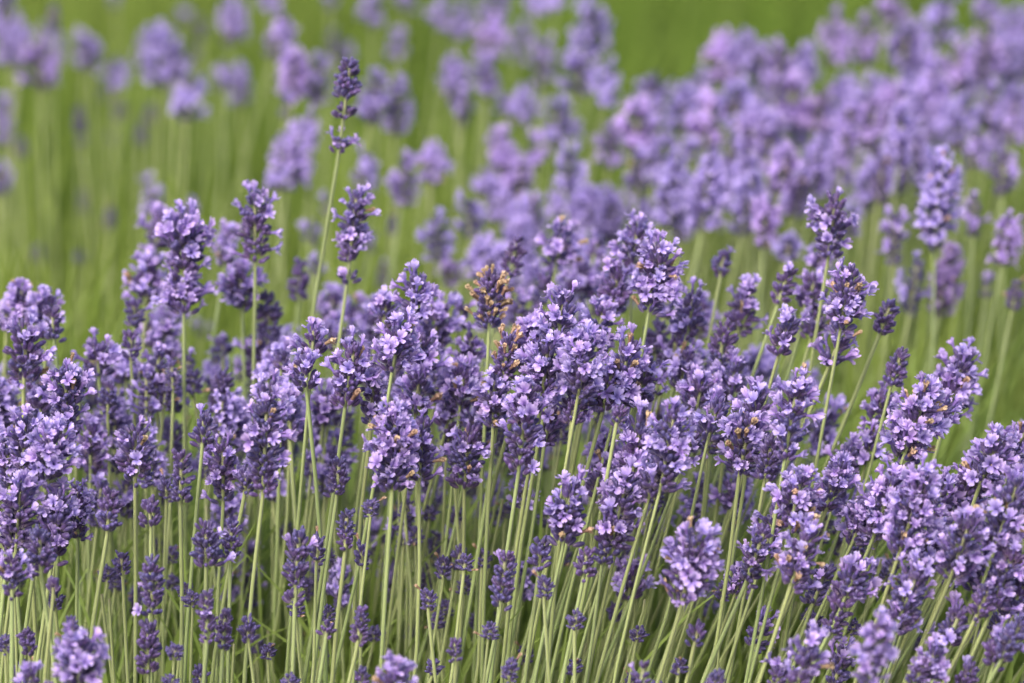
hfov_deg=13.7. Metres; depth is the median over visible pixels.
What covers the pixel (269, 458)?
lavender spike
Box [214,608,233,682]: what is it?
lavender spike
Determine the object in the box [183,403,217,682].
lavender spike
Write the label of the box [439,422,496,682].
lavender spike
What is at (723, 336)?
lavender spike
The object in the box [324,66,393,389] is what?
lavender spike
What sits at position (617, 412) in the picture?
lavender spike
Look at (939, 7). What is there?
lavender spike
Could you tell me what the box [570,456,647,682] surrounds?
lavender spike
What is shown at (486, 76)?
lavender spike
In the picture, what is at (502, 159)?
lavender spike
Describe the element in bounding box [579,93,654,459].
lavender spike
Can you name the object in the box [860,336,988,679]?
lavender spike
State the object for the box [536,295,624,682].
lavender spike
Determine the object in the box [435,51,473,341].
lavender spike
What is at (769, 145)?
lavender spike
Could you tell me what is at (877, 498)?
lavender spike
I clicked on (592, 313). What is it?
lavender spike
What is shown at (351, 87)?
lavender spike
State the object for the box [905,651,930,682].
lavender spike
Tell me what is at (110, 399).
lavender spike
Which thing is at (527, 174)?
lavender spike
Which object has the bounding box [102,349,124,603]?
lavender spike
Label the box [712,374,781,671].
lavender spike
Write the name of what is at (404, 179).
lavender spike
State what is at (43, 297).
lavender spike
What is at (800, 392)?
lavender spike
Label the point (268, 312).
lavender spike
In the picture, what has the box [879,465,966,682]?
lavender spike
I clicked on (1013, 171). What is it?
lavender spike
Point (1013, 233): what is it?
lavender spike
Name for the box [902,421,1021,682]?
lavender spike
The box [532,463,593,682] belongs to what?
lavender spike
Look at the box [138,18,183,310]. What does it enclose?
lavender spike
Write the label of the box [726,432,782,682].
lavender spike
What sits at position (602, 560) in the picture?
lavender spike
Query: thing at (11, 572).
lavender spike
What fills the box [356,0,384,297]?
lavender spike
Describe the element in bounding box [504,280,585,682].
lavender spike
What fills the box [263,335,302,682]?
lavender spike
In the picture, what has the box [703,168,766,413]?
lavender spike
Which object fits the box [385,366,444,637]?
lavender spike
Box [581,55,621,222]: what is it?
lavender spike
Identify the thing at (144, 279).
lavender spike
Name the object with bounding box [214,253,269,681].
lavender spike
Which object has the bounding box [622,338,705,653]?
lavender spike
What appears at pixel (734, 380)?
lavender spike
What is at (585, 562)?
lavender spike
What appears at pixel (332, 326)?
lavender spike
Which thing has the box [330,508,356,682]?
lavender spike
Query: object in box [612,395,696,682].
lavender spike
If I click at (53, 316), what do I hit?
lavender spike
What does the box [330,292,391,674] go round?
lavender spike
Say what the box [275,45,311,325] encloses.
lavender spike
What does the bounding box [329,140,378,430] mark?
lavender spike
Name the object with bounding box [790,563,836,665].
lavender spike
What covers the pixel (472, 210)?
lavender spike
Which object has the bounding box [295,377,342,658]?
lavender spike
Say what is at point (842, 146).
lavender spike
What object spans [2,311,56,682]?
lavender spike
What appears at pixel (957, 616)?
lavender spike
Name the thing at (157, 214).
lavender spike
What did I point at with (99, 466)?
lavender spike
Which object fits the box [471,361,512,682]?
lavender spike
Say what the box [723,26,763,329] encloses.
lavender spike
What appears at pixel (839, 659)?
lavender spike
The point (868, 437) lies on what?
lavender spike
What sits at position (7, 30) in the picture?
lavender spike
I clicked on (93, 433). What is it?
lavender spike
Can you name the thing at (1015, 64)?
lavender spike
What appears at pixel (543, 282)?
lavender spike
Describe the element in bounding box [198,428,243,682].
lavender spike
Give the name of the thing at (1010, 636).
lavender spike
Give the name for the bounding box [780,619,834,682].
lavender spike
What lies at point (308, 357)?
lavender spike
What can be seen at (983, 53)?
lavender spike
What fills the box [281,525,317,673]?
lavender spike
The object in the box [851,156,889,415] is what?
lavender spike
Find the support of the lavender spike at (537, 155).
on the ground
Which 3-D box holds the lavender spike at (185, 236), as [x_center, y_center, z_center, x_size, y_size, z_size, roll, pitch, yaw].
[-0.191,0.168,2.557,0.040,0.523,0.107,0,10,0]
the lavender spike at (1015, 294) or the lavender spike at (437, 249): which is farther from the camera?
the lavender spike at (437, 249)
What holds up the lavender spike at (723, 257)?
on the ground
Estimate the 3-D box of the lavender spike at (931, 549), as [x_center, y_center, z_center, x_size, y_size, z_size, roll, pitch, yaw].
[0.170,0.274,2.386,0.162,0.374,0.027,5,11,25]
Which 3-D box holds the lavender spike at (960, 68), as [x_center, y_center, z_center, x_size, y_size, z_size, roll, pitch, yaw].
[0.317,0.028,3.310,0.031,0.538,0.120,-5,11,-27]
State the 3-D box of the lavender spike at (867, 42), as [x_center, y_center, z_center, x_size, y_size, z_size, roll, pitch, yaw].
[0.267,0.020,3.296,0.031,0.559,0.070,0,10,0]
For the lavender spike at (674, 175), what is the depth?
2.91 m
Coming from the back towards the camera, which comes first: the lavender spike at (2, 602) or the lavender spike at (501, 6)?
the lavender spike at (501, 6)
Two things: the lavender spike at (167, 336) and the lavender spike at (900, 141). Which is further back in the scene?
the lavender spike at (900, 141)
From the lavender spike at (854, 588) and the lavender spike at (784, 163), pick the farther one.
the lavender spike at (784, 163)
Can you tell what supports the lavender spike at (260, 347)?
on the ground
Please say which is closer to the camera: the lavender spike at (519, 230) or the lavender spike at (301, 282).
the lavender spike at (301, 282)
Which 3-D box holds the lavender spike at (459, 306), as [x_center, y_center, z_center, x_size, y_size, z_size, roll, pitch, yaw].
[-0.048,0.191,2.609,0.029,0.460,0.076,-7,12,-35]
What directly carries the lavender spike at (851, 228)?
on the ground
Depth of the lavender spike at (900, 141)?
2.92 m
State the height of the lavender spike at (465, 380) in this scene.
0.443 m
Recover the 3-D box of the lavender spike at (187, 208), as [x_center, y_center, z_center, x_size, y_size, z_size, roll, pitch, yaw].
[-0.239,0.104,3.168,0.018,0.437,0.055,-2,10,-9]
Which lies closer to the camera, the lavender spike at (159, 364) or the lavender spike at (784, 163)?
the lavender spike at (159, 364)
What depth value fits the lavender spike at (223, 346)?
2.63 m
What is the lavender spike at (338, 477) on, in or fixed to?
on the ground
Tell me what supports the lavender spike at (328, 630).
on the ground
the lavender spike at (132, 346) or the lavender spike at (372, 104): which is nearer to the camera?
the lavender spike at (132, 346)
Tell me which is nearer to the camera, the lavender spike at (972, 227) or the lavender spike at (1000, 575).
the lavender spike at (1000, 575)
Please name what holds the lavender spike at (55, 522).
on the ground
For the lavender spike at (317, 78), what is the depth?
3.15 m
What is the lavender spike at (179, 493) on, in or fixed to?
on the ground
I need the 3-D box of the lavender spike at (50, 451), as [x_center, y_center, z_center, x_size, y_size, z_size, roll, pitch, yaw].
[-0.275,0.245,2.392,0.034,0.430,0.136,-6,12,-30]
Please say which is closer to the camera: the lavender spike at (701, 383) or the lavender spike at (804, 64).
the lavender spike at (701, 383)
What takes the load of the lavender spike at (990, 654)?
on the ground
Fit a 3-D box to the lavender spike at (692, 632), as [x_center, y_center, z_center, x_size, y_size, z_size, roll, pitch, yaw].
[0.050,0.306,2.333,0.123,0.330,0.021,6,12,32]
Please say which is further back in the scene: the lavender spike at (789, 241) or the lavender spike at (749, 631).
the lavender spike at (789, 241)
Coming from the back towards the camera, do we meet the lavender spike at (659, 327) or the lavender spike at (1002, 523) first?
the lavender spike at (659, 327)
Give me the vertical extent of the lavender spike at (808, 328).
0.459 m
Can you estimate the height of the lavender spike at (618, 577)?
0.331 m
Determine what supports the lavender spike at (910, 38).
on the ground
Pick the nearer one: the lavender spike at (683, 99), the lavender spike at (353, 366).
the lavender spike at (353, 366)
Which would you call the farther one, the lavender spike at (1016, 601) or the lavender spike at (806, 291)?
the lavender spike at (806, 291)
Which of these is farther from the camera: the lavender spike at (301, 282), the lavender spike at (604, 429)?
the lavender spike at (301, 282)
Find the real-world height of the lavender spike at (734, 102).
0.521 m
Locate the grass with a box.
[0,0,1023,640]
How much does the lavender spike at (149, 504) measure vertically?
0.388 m
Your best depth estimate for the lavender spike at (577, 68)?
3.22 m
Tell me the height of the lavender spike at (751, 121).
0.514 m
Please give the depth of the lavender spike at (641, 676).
2.23 m
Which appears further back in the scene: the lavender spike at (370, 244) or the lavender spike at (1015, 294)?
the lavender spike at (370, 244)
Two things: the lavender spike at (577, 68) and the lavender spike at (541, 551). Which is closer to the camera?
the lavender spike at (541, 551)
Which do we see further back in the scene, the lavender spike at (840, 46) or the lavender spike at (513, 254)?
the lavender spike at (840, 46)
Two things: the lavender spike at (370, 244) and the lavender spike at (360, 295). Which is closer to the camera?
the lavender spike at (360, 295)
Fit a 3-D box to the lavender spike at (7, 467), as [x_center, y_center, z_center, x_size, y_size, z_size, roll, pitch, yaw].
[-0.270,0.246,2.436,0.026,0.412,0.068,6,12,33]
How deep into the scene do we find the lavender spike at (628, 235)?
2.49 m
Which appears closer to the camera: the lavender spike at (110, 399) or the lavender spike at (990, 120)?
the lavender spike at (110, 399)
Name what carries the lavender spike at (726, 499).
on the ground
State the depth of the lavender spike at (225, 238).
2.65 m
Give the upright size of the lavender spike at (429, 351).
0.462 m
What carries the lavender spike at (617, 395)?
on the ground
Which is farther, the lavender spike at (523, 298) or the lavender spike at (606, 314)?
the lavender spike at (523, 298)
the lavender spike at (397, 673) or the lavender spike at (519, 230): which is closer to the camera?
the lavender spike at (397, 673)
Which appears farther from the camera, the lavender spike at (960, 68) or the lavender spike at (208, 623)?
the lavender spike at (960, 68)
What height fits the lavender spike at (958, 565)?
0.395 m
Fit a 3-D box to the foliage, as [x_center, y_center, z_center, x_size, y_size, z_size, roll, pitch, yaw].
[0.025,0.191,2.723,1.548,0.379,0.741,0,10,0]
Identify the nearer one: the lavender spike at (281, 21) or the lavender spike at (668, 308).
the lavender spike at (668, 308)
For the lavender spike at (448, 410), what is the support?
on the ground
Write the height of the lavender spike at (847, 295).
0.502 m
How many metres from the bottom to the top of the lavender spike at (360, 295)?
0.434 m
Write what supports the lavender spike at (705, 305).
on the ground
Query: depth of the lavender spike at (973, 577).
2.29 m
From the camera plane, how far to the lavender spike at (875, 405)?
2.45 m
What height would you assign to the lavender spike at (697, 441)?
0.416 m
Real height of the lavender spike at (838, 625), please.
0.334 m
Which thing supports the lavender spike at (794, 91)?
on the ground
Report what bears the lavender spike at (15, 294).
on the ground
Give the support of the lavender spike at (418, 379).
on the ground
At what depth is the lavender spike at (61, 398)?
2.37 m
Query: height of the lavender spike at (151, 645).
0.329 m
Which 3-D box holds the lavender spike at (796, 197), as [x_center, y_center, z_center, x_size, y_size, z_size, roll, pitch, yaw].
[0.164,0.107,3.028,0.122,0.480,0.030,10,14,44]
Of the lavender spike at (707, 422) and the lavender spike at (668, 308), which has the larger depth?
the lavender spike at (668, 308)
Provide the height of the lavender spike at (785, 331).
0.474 m
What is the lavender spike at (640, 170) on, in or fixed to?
on the ground
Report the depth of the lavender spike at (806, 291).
2.51 m
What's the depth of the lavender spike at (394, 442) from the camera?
2.31 m
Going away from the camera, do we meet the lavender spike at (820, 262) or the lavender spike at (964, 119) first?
the lavender spike at (820, 262)
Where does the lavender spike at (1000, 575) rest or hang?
on the ground
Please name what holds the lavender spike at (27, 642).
on the ground
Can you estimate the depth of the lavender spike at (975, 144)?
2.98 m
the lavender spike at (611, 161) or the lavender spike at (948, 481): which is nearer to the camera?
the lavender spike at (948, 481)
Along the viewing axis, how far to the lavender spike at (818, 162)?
2.94 m
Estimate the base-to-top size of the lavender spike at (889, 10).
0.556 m
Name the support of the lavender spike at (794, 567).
on the ground
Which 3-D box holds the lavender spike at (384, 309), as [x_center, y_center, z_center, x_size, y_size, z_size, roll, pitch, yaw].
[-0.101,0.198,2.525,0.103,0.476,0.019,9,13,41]
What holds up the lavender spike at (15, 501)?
on the ground
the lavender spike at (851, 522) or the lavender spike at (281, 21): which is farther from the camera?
the lavender spike at (281, 21)
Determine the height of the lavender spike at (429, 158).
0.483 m
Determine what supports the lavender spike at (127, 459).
on the ground
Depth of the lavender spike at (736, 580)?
2.38 m
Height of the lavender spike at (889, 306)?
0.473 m
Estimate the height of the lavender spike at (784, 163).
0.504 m
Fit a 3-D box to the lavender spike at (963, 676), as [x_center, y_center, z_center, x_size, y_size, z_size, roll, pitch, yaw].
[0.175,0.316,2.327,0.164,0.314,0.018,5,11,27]
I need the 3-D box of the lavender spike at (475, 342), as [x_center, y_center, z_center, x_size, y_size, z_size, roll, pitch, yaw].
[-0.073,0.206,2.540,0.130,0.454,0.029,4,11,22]
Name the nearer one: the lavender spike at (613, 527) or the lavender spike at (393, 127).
the lavender spike at (613, 527)
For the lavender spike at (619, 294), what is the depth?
2.47 m
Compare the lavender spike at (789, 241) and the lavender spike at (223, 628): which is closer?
the lavender spike at (223, 628)
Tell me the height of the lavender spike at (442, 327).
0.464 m
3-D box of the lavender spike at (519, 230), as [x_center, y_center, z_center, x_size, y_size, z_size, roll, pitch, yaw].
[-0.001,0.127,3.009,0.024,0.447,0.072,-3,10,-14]
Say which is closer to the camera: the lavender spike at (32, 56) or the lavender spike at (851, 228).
the lavender spike at (851, 228)
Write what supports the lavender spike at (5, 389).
on the ground
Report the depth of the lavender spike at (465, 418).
2.45 m
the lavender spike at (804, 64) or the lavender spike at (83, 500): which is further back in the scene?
the lavender spike at (804, 64)
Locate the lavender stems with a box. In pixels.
[0,0,1023,682]
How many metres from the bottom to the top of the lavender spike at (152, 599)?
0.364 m
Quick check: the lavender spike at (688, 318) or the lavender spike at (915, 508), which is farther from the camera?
the lavender spike at (688, 318)
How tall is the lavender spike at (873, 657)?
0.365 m
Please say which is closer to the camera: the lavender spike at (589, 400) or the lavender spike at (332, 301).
the lavender spike at (589, 400)
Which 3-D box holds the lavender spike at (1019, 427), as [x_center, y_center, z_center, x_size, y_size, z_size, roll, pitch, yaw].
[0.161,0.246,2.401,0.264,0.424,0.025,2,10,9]
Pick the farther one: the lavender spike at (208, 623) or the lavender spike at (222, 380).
the lavender spike at (222, 380)
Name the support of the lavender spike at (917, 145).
on the ground
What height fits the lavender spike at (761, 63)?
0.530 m
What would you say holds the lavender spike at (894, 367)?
on the ground
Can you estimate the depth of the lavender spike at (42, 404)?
2.46 m
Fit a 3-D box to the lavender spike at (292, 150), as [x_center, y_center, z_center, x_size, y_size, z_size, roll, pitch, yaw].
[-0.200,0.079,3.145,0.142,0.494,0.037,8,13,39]
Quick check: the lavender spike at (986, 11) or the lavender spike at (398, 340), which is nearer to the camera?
the lavender spike at (398, 340)
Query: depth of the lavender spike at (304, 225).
2.97 m
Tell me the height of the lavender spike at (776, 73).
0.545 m
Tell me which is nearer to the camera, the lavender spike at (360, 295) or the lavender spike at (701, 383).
the lavender spike at (701, 383)
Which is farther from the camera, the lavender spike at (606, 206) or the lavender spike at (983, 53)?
the lavender spike at (983, 53)
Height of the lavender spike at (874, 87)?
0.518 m
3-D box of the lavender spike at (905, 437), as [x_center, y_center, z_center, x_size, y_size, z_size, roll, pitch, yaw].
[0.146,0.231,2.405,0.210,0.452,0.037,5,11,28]
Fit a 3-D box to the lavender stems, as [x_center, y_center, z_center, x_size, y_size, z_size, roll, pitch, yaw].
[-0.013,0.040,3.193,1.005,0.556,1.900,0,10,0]
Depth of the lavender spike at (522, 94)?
3.25 m
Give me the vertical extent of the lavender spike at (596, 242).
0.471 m
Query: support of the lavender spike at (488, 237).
on the ground
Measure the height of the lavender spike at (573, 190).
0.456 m
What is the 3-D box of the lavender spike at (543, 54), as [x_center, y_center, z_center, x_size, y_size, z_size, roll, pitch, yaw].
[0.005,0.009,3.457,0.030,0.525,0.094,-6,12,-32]
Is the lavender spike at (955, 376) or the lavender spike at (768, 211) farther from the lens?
the lavender spike at (768, 211)
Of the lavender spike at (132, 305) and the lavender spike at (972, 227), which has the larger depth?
the lavender spike at (972, 227)
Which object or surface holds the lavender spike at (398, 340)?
on the ground
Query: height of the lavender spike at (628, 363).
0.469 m
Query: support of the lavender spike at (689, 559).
on the ground
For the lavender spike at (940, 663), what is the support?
on the ground
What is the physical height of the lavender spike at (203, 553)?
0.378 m
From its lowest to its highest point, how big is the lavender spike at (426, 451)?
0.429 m
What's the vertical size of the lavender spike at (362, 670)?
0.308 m
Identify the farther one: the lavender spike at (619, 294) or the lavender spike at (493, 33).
the lavender spike at (493, 33)
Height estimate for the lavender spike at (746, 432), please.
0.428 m
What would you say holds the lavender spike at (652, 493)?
on the ground
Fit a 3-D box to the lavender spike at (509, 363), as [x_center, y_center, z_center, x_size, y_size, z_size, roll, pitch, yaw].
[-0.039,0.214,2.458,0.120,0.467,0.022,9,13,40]
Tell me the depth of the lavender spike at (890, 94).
3.10 m
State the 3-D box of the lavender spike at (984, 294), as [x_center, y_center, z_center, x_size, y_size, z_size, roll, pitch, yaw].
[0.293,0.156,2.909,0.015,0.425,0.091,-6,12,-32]
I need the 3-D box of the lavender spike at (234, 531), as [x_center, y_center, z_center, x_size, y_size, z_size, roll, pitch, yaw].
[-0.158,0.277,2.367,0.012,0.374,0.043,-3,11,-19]
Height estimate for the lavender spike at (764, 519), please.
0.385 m
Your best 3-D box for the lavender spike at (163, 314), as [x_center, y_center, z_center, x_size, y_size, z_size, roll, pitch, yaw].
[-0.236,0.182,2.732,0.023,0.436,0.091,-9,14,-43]
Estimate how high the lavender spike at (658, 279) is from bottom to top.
0.514 m
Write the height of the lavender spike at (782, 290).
0.488 m
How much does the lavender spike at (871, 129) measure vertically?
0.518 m
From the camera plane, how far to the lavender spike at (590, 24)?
3.30 m
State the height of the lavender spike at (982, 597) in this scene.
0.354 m
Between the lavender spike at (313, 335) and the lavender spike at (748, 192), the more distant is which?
the lavender spike at (748, 192)
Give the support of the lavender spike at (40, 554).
on the ground
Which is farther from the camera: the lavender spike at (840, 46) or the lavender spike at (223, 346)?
the lavender spike at (840, 46)
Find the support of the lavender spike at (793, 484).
on the ground
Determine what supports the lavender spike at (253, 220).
on the ground
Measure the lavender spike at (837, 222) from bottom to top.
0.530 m
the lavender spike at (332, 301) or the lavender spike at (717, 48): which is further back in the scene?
the lavender spike at (717, 48)
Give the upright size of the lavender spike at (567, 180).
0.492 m
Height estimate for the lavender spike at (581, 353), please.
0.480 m
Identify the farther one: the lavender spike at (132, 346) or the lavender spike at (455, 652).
the lavender spike at (132, 346)
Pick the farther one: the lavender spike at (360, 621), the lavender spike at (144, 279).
the lavender spike at (144, 279)
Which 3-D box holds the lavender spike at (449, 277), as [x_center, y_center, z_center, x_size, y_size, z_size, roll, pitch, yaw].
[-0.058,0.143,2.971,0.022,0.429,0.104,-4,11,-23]
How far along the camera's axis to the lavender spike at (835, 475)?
2.33 m
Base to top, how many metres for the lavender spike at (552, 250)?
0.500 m
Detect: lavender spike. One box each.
[0,0,22,265]
[0,277,38,409]
[0,299,18,510]
[0,377,50,680]
[0,403,43,662]
[0,424,28,682]
[0,468,48,682]
[0,505,31,636]
[0,548,34,682]
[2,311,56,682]
[11,660,53,682]
[15,26,62,361]
[15,374,53,637]
[15,626,37,670]
[17,416,82,680]
[20,524,57,682]
[23,284,65,635]
[25,476,80,676]
[34,352,96,680]
[42,305,82,626]
[43,576,60,682]
[51,619,110,682]
[65,478,96,630]
[71,327,121,682]
[74,412,112,635]
[78,452,111,629]
[85,486,125,682]
[96,379,119,672]
[97,200,173,563]
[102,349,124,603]
[111,414,155,682]
[119,341,176,656]
[121,245,173,555]
[121,329,141,670]
[124,298,155,681]
[131,553,165,678]
[134,618,162,682]
[136,311,165,478]
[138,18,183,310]
[138,494,161,682]
[141,373,174,681]
[144,318,182,508]
[148,302,190,536]
[150,197,218,680]
[167,66,208,204]
[171,448,195,682]
[172,218,241,637]
[177,195,199,414]
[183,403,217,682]
[189,518,235,682]
[192,366,242,677]
[195,588,218,682]
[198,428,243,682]
[201,0,297,329]
[203,0,249,309]
[207,332,233,569]
[210,464,254,682]
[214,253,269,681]
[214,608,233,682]
[220,517,241,682]
[228,179,283,682]
[231,330,279,610]
[241,366,298,682]
[256,289,283,679]
[263,57,362,662]
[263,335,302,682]
[265,120,315,338]
[274,385,313,676]
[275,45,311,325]
[280,256,310,514]
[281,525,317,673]
[282,347,327,682]
[285,316,335,679]
[295,50,335,350]
[295,103,320,399]
[295,182,380,675]
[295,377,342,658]
[296,218,320,306]
[303,325,381,682]
[305,282,350,624]
[310,455,350,682]
[316,619,336,682]
[318,310,355,557]
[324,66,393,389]
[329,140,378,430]
[329,305,423,682]
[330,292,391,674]
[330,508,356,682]
[338,284,400,676]
[339,291,371,507]
[346,228,377,358]
[347,604,370,682]
[351,364,387,682]
[354,665,370,682]
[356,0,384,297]
[362,396,421,675]
[372,649,417,682]
[375,394,460,674]
[379,71,415,284]
[380,257,441,642]
[383,360,442,675]
[384,147,423,290]
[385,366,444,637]
[395,320,491,655]
[402,234,527,657]
[405,323,452,682]
[407,407,446,675]
[412,291,465,673]
[415,138,453,305]
[415,206,457,355]
[416,393,491,675]
[425,351,485,682]
[434,251,468,360]
[434,290,481,649]
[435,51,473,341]
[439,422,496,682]
[446,637,462,682]
[452,0,508,335]
[452,308,547,682]
[454,188,487,343]
[457,323,524,682]
[464,263,514,682]
[466,230,494,331]
[469,48,501,350]
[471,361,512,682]
[472,10,512,460]
[473,285,546,613]
[483,144,523,345]
[485,123,514,242]
[485,548,517,682]
[488,375,552,682]
[491,258,566,585]
[492,215,588,605]
[500,151,534,327]
[500,329,572,682]
[502,214,532,335]
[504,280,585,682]
[505,393,564,664]
[508,83,540,297]
[511,380,615,682]
[513,32,556,392]
[521,127,552,309]
[522,318,609,682]
[523,535,551,682]
[524,252,604,611]
[528,272,613,515]
[529,449,614,682]
[531,358,634,682]
[532,93,583,388]
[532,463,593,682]
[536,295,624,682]
[538,424,622,682]
[544,399,585,682]
[546,227,605,506]
[550,322,655,682]
[552,35,603,299]
[552,138,589,279]
[554,251,635,682]
[557,184,594,284]
[560,546,597,682]
[561,281,692,646]
[564,404,629,682]
[567,0,615,294]
[568,324,690,678]
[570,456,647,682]
[571,228,688,657]
[573,120,625,438]
[578,317,669,682]
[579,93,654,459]
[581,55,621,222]
[584,345,670,607]
[584,540,613,682]
[587,194,620,434]
[587,394,663,682]
[591,208,660,681]
[594,459,663,682]
[599,419,707,679]
[603,553,656,682]
[608,142,658,427]
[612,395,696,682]
[616,276,707,682]
[620,292,722,676]
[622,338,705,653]
[625,363,725,678]
[628,660,650,682]
[643,384,736,680]
[645,272,768,653]
[650,146,694,410]
[650,260,798,677]
[653,81,700,427]
[653,245,734,677]
[654,516,724,682]
[668,468,753,682]
[674,155,730,396]
[675,303,809,661]
[679,318,738,682]
[681,84,727,343]
[684,618,706,682]
[688,322,860,682]
[690,347,745,682]
[699,304,830,681]
[700,26,739,307]
[700,522,782,682]
[701,556,750,679]
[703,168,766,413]
[704,668,725,682]
[705,73,754,325]
[706,407,778,681]
[708,266,828,660]
[712,140,803,519]
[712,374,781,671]
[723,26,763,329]
[724,502,788,682]
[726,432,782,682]
[731,298,899,681]
[735,98,773,342]
[741,35,795,344]
[744,362,825,682]
[744,605,780,668]
[745,39,778,246]
[745,68,810,346]
[745,109,786,350]
[748,39,822,349]
[748,463,826,682]
[749,191,783,352]
[754,432,865,669]
[754,450,863,682]
[757,511,829,682]
[759,650,800,682]
[767,230,802,344]
[769,83,832,378]
[769,186,859,677]
[770,239,840,404]
[771,164,816,388]
[773,132,835,416]
[780,256,879,678]
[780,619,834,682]
[781,380,899,677]
[786,498,882,682]
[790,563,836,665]
[799,100,863,453]
[802,2,852,360]
[810,605,848,682]
[811,455,908,682]
[812,551,882,663]
[815,197,864,370]
[818,419,893,646]
[819,69,886,369]
[820,346,910,618]
[821,77,904,405]
[822,371,952,682]
[825,636,855,682]
[828,14,923,331]
[844,387,965,611]
[846,0,909,269]
[847,605,898,682]
[848,92,890,393]
[849,10,883,347]
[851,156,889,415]
[853,452,948,682]
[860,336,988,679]
[864,51,952,363]
[871,97,922,387]
[874,124,927,469]
[875,205,910,478]
[877,250,935,478]
[877,547,936,675]
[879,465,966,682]
[883,516,955,682]
[887,240,966,549]
[887,438,995,682]
[891,420,1023,678]
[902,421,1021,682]
[904,505,996,682]
[905,0,963,325]
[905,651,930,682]
[908,632,950,682]
[911,143,966,462]
[921,38,976,364]
[924,120,992,369]
[926,590,979,682]
[927,90,981,347]
[935,537,1007,681]
[942,190,992,676]
[942,579,998,682]
[946,276,1023,616]
[946,462,1023,682]
[948,18,1009,242]
[948,42,1023,455]
[950,78,1008,355]
[954,654,979,682]
[961,208,1023,464]
[961,534,1023,682]
[962,0,1001,326]
[962,270,994,454]
[976,573,1023,676]
[978,100,1023,376]
[981,148,1019,416]
[981,613,1023,680]
[986,616,1023,682]
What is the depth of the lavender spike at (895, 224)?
2.81 m
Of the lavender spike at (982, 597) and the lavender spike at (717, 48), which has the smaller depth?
the lavender spike at (982, 597)
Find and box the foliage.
[0,291,1023,682]
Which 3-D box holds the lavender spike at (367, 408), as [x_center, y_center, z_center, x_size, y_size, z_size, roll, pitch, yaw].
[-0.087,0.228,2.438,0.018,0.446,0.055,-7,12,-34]
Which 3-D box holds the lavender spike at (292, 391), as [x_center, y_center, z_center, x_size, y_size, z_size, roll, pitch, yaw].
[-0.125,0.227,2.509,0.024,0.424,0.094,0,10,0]
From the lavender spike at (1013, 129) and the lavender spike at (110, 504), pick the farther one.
the lavender spike at (1013, 129)
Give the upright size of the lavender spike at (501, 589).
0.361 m
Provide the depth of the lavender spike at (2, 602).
2.33 m
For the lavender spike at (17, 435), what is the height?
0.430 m
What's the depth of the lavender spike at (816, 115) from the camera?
3.17 m
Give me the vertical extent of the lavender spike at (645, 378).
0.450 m
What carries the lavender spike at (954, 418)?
on the ground
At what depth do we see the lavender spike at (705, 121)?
3.08 m
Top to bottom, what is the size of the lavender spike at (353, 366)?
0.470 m
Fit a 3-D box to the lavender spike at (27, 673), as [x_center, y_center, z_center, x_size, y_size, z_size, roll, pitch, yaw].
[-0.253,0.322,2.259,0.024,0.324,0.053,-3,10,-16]
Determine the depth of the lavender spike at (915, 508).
2.27 m
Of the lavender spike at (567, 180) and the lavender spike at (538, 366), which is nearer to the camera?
the lavender spike at (538, 366)
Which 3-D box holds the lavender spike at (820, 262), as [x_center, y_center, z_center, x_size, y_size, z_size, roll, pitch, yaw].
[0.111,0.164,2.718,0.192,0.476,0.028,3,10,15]
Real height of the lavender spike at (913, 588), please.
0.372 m
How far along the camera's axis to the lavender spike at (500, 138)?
3.14 m
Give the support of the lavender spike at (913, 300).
on the ground
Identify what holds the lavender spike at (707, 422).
on the ground
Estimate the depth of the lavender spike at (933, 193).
2.70 m
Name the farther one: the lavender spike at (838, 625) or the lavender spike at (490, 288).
the lavender spike at (490, 288)
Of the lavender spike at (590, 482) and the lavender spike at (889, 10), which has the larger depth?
the lavender spike at (889, 10)
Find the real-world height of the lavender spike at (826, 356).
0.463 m
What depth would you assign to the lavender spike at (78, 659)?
2.20 m
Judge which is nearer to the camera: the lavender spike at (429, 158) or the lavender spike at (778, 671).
the lavender spike at (778, 671)
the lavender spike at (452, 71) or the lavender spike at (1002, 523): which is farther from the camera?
the lavender spike at (452, 71)
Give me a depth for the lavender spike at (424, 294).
2.42 m
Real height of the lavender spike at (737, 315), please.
0.478 m
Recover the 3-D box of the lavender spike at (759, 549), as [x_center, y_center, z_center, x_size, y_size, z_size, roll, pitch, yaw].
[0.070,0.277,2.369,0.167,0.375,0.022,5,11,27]
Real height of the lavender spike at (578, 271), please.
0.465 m
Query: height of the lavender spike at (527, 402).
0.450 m
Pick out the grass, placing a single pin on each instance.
(666, 40)
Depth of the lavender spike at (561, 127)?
3.17 m
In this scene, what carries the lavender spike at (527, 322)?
on the ground
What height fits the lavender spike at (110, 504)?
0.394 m
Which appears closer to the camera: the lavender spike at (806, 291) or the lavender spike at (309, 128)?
the lavender spike at (806, 291)
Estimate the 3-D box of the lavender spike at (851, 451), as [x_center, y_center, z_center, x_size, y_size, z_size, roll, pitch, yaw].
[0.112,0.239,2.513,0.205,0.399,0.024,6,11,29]
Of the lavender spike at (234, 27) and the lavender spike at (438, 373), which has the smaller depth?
the lavender spike at (438, 373)
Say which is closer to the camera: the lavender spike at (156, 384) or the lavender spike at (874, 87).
the lavender spike at (156, 384)
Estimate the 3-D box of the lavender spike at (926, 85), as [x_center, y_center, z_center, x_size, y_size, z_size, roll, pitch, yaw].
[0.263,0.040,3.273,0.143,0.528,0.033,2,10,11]
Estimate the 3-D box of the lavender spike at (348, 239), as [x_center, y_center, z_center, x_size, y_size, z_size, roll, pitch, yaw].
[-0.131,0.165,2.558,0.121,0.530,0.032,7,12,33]
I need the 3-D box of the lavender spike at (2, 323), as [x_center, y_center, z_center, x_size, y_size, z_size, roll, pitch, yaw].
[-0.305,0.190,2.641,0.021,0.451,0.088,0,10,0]
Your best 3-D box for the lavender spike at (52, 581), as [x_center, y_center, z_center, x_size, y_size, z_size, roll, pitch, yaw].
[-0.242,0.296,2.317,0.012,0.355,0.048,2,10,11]

